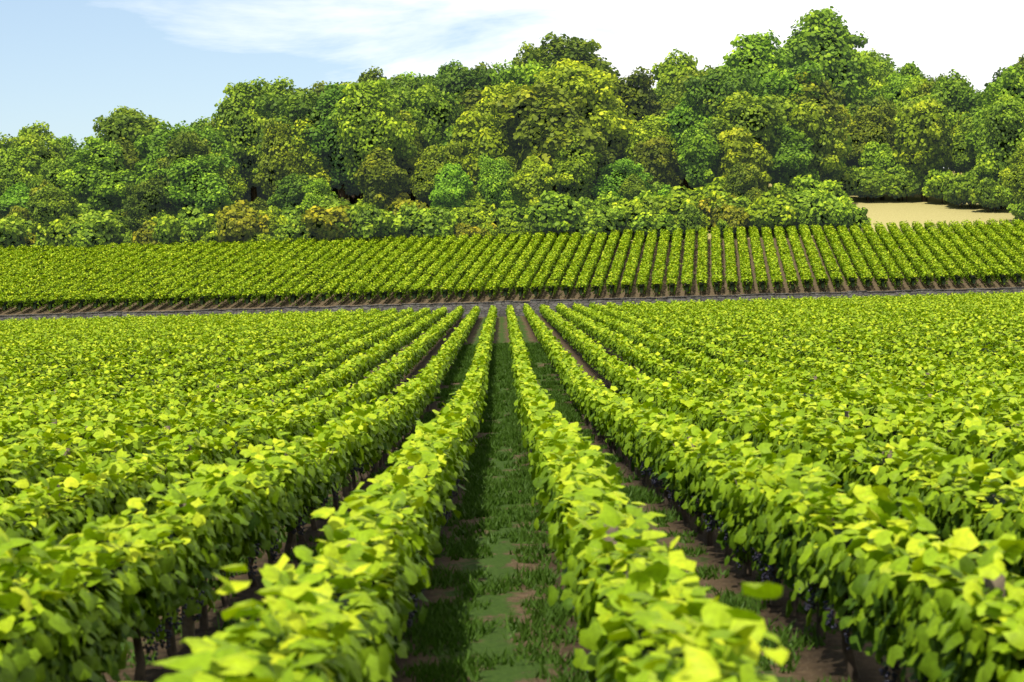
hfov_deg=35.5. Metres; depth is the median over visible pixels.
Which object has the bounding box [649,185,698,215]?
bush
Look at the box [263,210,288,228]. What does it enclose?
bush
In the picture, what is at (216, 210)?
bush
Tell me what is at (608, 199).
bush
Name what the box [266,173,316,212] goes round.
tree
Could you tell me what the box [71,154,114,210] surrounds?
tree
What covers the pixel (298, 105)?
tree
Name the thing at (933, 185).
bush
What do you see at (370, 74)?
tree
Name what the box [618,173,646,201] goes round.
tree
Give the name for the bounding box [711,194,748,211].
bush
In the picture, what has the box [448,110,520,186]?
tree
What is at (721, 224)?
bush
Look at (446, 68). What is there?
tree
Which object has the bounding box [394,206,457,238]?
bush
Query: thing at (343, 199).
tree
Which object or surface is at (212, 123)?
tree
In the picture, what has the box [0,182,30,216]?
tree
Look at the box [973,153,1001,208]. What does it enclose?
tree
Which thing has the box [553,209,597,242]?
bush
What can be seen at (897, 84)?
tree
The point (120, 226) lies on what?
bush
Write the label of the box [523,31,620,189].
tree
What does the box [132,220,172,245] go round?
bush
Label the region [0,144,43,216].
tree
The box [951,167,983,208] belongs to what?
bush
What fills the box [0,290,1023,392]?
vine leaves
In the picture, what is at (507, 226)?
bush
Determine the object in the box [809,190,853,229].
bush
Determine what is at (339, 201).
bush
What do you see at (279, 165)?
tree
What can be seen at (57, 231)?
bush
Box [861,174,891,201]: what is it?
bush
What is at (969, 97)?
tree
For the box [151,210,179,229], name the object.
bush
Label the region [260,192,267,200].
tree
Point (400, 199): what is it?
bush
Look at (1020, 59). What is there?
tree
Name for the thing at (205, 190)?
tree
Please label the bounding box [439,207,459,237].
bush
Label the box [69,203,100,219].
bush
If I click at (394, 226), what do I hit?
bush
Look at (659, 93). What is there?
tree
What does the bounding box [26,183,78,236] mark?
tree
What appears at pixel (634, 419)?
vine leaves
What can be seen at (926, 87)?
tree
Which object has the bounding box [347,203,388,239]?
bush
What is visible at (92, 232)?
bush
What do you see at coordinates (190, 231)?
bush
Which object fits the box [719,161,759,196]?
tree
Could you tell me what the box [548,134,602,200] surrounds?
tree
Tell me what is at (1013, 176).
tree
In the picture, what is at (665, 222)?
bush
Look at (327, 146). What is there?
tree
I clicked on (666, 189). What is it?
tree
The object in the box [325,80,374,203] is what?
tree
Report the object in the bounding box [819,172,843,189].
bush
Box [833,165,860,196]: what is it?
bush
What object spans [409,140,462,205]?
tree
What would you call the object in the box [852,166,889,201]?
bush
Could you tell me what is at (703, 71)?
tree
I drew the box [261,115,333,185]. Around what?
tree
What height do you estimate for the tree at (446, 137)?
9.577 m
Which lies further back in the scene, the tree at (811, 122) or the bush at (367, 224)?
the tree at (811, 122)
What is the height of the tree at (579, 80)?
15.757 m
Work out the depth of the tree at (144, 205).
153.05 m
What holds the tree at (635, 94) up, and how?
on the terrain at (820, 661)
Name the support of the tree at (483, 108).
on the terrain at (820, 661)
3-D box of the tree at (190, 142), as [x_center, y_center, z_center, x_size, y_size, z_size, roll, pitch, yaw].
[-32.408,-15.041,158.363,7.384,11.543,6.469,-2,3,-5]
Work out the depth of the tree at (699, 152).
160.71 m
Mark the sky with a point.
(65, 65)
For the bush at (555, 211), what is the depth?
150.96 m
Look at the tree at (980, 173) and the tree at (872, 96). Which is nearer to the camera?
the tree at (980, 173)
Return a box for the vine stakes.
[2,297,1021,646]
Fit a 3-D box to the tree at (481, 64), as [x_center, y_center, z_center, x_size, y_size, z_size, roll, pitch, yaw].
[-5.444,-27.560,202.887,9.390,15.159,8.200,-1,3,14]
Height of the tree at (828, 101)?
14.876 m
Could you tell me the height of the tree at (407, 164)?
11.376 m
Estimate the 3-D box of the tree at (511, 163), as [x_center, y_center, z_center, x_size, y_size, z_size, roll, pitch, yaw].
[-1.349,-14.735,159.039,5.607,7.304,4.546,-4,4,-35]
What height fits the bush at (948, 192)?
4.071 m
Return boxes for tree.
[0,132,67,218]
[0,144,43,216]
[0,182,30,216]
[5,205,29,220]
[13,120,55,148]
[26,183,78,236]
[28,157,78,210]
[28,179,56,221]
[48,134,81,161]
[56,136,140,211]
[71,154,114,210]
[79,106,172,150]
[113,137,141,209]
[121,181,172,230]
[125,122,186,209]
[144,129,221,213]
[151,152,235,215]
[174,120,239,182]
[191,116,213,130]
[206,120,219,133]
[210,150,248,203]
[211,77,279,201]
[224,141,241,180]
[231,153,250,203]
[248,140,269,198]
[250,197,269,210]
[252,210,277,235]
[253,117,305,197]
[254,89,333,187]
[256,186,260,197]
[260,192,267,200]
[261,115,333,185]
[262,76,300,120]
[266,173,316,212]
[299,80,342,191]
[300,82,358,198]
[300,177,337,213]
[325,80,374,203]
[328,77,416,192]
[339,197,349,203]
[345,183,360,202]
[353,145,409,209]
[355,66,387,83]
[371,74,437,199]
[379,71,443,86]
[379,89,405,113]
[389,83,464,207]
[394,110,425,193]
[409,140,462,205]
[428,161,473,210]
[429,62,504,103]
[437,59,461,75]
[440,123,454,146]
[448,87,488,124]
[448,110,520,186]
[464,185,477,200]
[472,80,518,126]
[474,61,491,74]
[476,153,515,208]
[478,155,516,196]
[488,79,604,191]
[489,59,552,90]
[506,155,556,208]
[509,41,548,69]
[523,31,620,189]
[534,58,636,158]
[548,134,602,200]
[583,136,615,198]
[588,158,653,200]
[608,66,659,123]
[610,136,629,163]
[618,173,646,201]
[624,111,678,173]
[633,135,682,189]
[648,86,676,101]
[651,48,697,93]
[651,98,677,116]
[652,185,672,202]
[660,93,678,185]
[662,97,714,190]
[663,71,706,104]
[674,65,716,87]
[675,121,722,191]
[675,166,687,190]
[677,69,702,104]
[683,66,779,148]
[696,90,787,172]
[715,126,773,192]
[717,29,793,93]
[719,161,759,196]
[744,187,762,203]
[751,60,829,116]
[758,92,799,189]
[766,122,819,187]
[778,6,879,108]
[780,70,850,141]
[787,99,846,178]
[818,153,850,181]
[823,131,851,178]
[843,103,853,115]
[845,101,897,169]
[845,124,898,149]
[849,94,893,113]
[855,48,888,96]
[857,51,896,77]
[858,141,898,199]
[865,88,879,98]
[878,72,921,110]
[881,67,900,86]
[890,61,934,90]
[892,75,931,129]
[892,97,954,201]
[895,100,954,149]
[900,94,958,126]
[909,80,935,104]
[924,73,948,83]
[929,69,981,174]
[947,111,970,174]
[947,116,982,174]
[955,89,987,126]
[964,64,1023,155]
[973,94,1023,199]
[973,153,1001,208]
[981,63,1016,92]
[998,142,1023,202]
[1002,62,1023,76]
[1015,54,1023,68]
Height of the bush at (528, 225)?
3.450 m
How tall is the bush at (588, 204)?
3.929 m
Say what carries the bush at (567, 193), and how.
on the terrain at (820, 661)
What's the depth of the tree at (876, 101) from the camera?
195.36 m
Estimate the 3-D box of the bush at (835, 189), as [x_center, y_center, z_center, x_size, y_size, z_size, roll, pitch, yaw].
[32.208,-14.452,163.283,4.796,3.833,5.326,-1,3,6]
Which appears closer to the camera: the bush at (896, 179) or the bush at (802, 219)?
the bush at (802, 219)
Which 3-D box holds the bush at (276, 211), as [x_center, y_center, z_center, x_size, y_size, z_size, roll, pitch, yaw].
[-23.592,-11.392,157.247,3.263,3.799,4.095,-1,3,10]
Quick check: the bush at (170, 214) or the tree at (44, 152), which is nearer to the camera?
the bush at (170, 214)
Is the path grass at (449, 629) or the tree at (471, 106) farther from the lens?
the tree at (471, 106)
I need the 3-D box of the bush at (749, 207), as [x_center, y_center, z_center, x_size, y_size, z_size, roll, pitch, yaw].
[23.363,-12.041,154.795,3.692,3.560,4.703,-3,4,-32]
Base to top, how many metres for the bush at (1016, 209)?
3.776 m
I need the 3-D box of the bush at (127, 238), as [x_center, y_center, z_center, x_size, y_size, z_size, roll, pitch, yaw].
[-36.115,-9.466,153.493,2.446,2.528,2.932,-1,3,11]
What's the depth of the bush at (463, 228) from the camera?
152.21 m
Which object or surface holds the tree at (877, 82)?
on the terrain at (820, 661)
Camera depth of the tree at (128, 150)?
162.43 m
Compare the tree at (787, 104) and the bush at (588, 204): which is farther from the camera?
the tree at (787, 104)
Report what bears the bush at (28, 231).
on the terrain at (820, 661)
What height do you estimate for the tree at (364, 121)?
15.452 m
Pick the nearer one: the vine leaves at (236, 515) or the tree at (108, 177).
the vine leaves at (236, 515)
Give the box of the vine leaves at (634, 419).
[0,352,1023,492]
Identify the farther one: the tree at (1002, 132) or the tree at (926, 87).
the tree at (926, 87)
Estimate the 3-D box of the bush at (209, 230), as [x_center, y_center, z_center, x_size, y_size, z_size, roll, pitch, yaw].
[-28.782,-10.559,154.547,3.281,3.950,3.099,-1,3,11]
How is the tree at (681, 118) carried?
on the terrain at (820, 661)
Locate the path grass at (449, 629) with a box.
[105,341,964,681]
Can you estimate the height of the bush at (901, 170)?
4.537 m
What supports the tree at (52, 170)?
on the terrain at (820, 661)
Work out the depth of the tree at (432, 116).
166.71 m
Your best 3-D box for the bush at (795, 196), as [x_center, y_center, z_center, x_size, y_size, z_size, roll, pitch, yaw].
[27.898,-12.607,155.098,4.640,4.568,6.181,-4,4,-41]
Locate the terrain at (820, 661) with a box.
[0,171,1023,681]
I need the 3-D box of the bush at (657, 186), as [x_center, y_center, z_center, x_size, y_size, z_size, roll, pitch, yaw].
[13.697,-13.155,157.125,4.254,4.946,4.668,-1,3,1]
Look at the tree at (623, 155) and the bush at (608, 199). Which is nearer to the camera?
the bush at (608, 199)
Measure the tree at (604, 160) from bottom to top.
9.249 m
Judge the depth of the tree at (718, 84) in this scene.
166.81 m
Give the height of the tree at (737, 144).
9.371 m
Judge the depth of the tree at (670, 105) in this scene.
175.97 m
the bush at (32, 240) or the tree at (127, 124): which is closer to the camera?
the bush at (32, 240)
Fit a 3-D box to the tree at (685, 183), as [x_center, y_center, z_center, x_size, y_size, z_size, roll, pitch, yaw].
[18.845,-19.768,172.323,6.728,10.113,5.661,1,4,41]
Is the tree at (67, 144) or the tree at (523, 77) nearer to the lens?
the tree at (523, 77)
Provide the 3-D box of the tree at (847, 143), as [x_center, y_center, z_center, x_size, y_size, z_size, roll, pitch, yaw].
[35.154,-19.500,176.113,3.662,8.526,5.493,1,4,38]
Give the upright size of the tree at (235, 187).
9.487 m
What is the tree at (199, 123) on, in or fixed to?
on the terrain at (820, 661)
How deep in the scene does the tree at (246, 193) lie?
175.82 m
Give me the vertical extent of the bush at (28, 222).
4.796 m
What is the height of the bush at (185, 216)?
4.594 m
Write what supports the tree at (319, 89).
on the terrain at (820, 661)
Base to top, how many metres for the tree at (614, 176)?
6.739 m
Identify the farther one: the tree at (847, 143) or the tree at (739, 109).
the tree at (847, 143)
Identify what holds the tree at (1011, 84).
on the terrain at (820, 661)
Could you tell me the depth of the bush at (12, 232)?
151.67 m
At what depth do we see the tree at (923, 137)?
173.20 m
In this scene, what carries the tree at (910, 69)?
on the terrain at (820, 661)
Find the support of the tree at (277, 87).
on the terrain at (820, 661)
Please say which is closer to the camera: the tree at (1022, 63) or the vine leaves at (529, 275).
the vine leaves at (529, 275)
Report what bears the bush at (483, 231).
on the terrain at (820, 661)
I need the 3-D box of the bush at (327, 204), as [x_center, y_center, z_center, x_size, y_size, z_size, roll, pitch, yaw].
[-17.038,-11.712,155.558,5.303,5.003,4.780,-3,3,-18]
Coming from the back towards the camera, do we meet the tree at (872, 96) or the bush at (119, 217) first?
the tree at (872, 96)
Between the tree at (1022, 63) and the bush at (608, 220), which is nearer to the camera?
the bush at (608, 220)
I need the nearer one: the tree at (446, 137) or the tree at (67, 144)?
the tree at (446, 137)
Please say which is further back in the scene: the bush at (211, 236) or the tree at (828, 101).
the tree at (828, 101)
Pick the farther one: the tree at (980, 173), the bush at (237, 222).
the tree at (980, 173)
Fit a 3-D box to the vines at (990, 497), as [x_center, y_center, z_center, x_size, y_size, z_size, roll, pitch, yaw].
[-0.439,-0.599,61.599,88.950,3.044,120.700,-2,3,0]
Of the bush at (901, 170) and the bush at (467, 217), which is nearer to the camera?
the bush at (467, 217)
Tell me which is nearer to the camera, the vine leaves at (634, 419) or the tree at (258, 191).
the vine leaves at (634, 419)
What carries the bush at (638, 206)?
on the terrain at (820, 661)
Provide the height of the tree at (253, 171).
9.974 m
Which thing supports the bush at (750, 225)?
on the terrain at (820, 661)
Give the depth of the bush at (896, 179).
174.08 m
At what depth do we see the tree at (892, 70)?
215.23 m
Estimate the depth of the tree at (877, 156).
177.08 m
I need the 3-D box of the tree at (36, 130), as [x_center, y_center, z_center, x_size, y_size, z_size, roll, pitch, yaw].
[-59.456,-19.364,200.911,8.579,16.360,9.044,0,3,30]
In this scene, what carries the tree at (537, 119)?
on the terrain at (820, 661)
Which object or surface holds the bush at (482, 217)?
on the terrain at (820, 661)
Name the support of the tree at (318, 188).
on the terrain at (820, 661)
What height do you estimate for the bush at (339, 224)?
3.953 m
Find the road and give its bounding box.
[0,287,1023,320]
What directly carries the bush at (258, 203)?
on the terrain at (820, 661)
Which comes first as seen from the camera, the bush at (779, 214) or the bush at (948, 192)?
the bush at (779, 214)
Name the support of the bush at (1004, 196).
on the terrain at (820, 661)
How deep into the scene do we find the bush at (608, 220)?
151.70 m
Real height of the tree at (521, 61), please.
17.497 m
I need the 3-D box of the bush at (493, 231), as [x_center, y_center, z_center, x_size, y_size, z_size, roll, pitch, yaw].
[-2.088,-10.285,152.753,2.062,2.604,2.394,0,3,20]
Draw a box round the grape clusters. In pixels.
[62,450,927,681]
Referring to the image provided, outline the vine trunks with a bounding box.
[21,364,1007,681]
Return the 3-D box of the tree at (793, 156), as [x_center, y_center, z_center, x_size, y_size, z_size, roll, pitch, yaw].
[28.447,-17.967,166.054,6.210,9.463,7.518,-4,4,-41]
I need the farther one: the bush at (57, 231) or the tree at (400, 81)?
the tree at (400, 81)
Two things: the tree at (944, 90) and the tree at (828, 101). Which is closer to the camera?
the tree at (828, 101)
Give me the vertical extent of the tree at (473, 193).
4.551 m
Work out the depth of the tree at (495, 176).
155.80 m
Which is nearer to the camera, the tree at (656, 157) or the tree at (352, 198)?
the tree at (656, 157)
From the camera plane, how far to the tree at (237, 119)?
172.31 m
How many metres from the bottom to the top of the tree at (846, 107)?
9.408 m
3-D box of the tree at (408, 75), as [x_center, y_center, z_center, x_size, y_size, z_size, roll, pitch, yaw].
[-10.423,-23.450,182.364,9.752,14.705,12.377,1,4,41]
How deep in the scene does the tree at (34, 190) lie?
156.01 m
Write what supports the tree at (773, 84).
on the terrain at (820, 661)
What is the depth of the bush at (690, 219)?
151.93 m
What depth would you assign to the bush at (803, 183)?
162.94 m
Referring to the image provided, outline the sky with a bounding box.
[0,0,1023,167]
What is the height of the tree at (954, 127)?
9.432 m
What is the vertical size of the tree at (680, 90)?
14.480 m
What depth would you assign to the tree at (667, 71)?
203.22 m
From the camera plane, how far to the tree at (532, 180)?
152.87 m
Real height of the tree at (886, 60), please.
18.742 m
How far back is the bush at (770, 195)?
153.56 m
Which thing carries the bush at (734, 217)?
on the terrain at (820, 661)
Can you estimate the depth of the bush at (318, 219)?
150.93 m
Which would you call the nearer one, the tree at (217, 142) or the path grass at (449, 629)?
the path grass at (449, 629)
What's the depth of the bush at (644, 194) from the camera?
154.26 m
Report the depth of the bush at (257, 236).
151.94 m
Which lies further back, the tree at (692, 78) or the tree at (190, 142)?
the tree at (692, 78)
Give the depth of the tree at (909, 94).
189.04 m
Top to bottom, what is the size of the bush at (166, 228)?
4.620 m
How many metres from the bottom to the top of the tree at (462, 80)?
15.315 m
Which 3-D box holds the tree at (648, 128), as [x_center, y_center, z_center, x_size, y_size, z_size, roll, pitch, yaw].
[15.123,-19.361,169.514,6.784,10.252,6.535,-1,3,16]
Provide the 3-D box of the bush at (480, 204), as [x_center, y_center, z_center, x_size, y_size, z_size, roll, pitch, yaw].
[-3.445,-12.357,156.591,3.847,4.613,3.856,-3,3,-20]
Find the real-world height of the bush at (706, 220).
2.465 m
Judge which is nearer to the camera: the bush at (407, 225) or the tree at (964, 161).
the bush at (407, 225)
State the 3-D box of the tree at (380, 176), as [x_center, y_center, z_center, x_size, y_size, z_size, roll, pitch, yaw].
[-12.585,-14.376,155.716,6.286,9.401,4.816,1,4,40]
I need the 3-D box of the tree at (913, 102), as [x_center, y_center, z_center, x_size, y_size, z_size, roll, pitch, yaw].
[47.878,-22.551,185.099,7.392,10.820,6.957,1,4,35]
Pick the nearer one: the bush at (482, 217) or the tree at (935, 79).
the bush at (482, 217)
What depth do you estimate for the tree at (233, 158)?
171.46 m
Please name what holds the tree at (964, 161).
on the terrain at (820, 661)
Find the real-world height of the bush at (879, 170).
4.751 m
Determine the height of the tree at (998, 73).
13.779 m
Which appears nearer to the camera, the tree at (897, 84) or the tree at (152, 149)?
the tree at (152, 149)
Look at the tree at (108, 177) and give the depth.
159.47 m
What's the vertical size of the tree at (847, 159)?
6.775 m
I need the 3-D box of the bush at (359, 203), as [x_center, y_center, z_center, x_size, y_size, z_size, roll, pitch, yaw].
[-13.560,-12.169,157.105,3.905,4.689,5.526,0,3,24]
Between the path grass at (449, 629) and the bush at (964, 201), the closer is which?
the path grass at (449, 629)
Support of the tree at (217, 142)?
on the terrain at (820, 661)
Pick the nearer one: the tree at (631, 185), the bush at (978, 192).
the tree at (631, 185)
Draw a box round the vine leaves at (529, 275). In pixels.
[0,218,1023,311]
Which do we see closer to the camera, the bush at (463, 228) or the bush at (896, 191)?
the bush at (463, 228)
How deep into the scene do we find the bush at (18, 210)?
157.84 m
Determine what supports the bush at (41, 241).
on the terrain at (820, 661)
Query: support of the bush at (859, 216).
on the terrain at (820, 661)
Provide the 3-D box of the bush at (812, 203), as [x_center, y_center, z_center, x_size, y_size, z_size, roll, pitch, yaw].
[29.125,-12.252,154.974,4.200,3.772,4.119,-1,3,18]
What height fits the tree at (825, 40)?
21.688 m
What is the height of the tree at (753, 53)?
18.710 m
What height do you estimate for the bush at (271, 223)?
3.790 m
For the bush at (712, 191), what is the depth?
156.24 m
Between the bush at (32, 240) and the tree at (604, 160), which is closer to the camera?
the bush at (32, 240)
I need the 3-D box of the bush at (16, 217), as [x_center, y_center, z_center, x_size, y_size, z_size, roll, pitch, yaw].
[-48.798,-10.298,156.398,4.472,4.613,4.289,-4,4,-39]
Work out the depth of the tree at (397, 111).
168.62 m
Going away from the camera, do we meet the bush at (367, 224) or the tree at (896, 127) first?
the bush at (367, 224)
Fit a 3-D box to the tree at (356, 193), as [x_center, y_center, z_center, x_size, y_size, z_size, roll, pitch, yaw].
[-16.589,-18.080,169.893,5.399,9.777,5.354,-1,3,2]
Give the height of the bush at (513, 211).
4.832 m
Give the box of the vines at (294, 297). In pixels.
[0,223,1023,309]
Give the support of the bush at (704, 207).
on the terrain at (820, 661)
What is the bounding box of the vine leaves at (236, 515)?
[0,405,1023,681]
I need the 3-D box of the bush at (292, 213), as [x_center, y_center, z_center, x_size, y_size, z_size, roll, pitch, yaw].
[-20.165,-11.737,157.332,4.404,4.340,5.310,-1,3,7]
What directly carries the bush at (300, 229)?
on the terrain at (820, 661)
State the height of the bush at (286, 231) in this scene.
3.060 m
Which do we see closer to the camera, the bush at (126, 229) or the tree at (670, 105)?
the bush at (126, 229)
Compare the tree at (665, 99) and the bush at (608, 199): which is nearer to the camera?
the bush at (608, 199)
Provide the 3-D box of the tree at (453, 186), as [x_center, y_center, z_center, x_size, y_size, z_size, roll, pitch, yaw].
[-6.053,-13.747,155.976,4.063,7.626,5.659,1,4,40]
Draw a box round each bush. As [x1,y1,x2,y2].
[0,212,30,230]
[0,218,27,250]
[22,228,37,248]
[23,233,40,251]
[24,220,31,229]
[33,233,56,250]
[36,216,82,246]
[68,213,124,248]
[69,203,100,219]
[74,208,127,243]
[108,219,124,243]
[119,220,129,242]
[122,230,136,245]
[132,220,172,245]
[143,209,181,244]
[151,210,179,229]
[172,221,199,246]
[176,205,215,239]
[198,212,221,241]
[199,231,218,244]
[211,206,232,242]
[216,199,268,242]
[243,232,272,242]
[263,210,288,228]
[268,205,284,217]
[272,219,302,241]
[282,199,312,219]
[284,213,320,240]
[300,204,359,241]
[311,196,357,210]
[320,209,358,240]
[331,198,355,205]
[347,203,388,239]
[356,199,373,207]
[374,209,404,239]
[384,192,430,216]
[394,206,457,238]
[399,202,432,240]
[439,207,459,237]
[452,222,475,239]
[454,207,478,226]
[464,192,496,212]
[474,223,496,239]
[476,210,498,228]
[479,220,500,236]
[494,198,531,223]
[498,217,525,238]
[521,190,583,237]
[521,217,547,236]
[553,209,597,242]
[560,191,584,200]
[579,197,599,210]
[585,204,632,238]
[590,191,618,208]
[609,196,664,234]
[628,211,679,236]
[631,190,657,201]
[632,181,664,199]
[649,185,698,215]
[673,204,702,233]
[688,177,732,214]
[697,194,736,224]
[697,210,710,233]
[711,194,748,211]
[712,199,750,229]
[716,219,736,234]
[743,200,751,225]
[745,215,773,229]
[747,194,798,235]
[753,182,791,209]
[787,174,844,193]
[787,188,834,213]
[792,209,815,229]
[797,195,817,224]
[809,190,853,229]
[810,180,852,200]
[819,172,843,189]
[827,201,871,228]
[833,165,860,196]
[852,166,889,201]
[859,166,883,174]
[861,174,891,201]
[883,164,922,200]
[887,165,924,198]
[894,164,923,201]
[922,169,953,203]
[942,173,968,207]
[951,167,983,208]
[963,198,975,207]
[968,177,1002,211]
[978,177,1015,211]
[1006,198,1023,219]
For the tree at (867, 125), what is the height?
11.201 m
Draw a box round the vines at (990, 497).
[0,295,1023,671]

